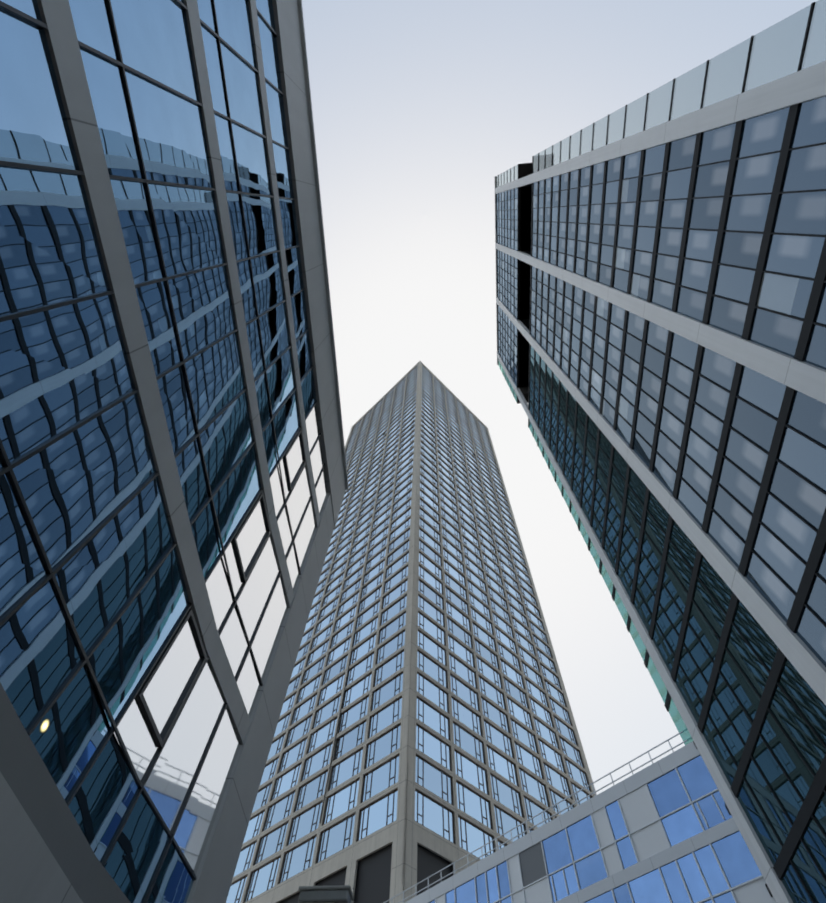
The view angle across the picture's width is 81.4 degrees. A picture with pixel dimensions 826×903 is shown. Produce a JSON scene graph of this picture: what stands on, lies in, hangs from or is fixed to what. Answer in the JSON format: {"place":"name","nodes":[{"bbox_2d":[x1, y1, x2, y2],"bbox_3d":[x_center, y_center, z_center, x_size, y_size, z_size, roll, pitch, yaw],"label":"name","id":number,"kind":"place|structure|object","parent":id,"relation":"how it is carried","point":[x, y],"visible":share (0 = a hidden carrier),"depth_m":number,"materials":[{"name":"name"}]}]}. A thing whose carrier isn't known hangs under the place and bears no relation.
{"place":"outdoors","nodes":[
{"label":"outdoors","id":0,"kind":"place"},
{"bbox_2d":[0,0,348,902],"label":"building facade","id":1,"kind":"structure","parent":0,"point":[172,472],"depth_m":6.53,"materials":[{"name":"blue glass"}]},
{"bbox_2d":[302,0,817,794],"label":"sky","id":2,"kind":"structure","parent":0,"point":[418,106],"materials":[{"name":"white"}]},
{"bbox_2d":[384,731,775,902],"bbox_3d":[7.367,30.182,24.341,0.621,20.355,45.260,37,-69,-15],"label":"low-rise building","id":3,"kind":"structure","parent":0,"point":[664,830],"depth_m":27.35,"materials":[{"name":"blue glass"}]},
{"label":"ground","id":4,"kind":"structure","parent":0,"visible":0},
{"bbox_2d":[298,885,353,902],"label":"rooftop structure","id":5,"kind":"object","parent":4,"relation":"on","point":[329,894],"visible":1,"depth_m":10.15,"materials":[{"name":"metal"}]},
{"bbox_2d":[279,844,452,902],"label":"dark wall openings","id":6,"kind":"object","parent":4,"relation":"on","point":[373,878],"depth_m":43.36,"materials":[{"name":"black"}]},
{"bbox_2d":[226,361,419,902],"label":"skyscraper facade","id":7,"kind":"structure","parent":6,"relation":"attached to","point":[291,844],"depth_m":65.54,"materials":[{"name":"blue glass"}]},
{"bbox_2d":[319,553,368,822],"bbox_3d":[-9.352,29.955,72.647,0.060,46.000,0.860,42,-70,-17],"label":"mullion","id":8,"kind":"object","parent":7,"relation":"attached to","point":[341,707],"visible":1,"depth_m":62.95},
{"bbox_2d":[401,361,594,902],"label":"skyscraper facade","id":9,"kind":"structure","parent":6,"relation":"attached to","point":[495,749],"depth_m":72.75,"materials":[{"name":"blue glass"}]},
{"bbox_2d":[488,430,596,794],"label":"building edge","id":10,"kind":"object","parent":6,"relation":"attached to","point":[550,639],"depth_m":95.20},
{"bbox_2d":[519,184,531,393],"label":"strip","id":11,"kind":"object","parent":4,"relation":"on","point":[524,389],"depth_m":72.21,"materials":[{"name":"black"}]},
{"bbox_2d":[494,0,825,902],"bbox_3d":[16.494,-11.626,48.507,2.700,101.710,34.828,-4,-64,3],"label":"skyscraper","id":12,"kind":"structure","parent":4,"relation":"on","point":[672,402],"depth_m":23.57,"materials":[{"name":"blue glass"}]},
{"label":"building","id":13,"kind":"object","parent":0,"visible":0},
{"bbox_2d":[40,719,49,732],"bbox_3d":[-3.656,2.724,4.771,0.001,0.124,0.124,0,-64,1],"label":"downlight","id":14,"kind":"object","parent":13,"relation":"attached to","point":[44,726],"visible":1,"depth_m":4.77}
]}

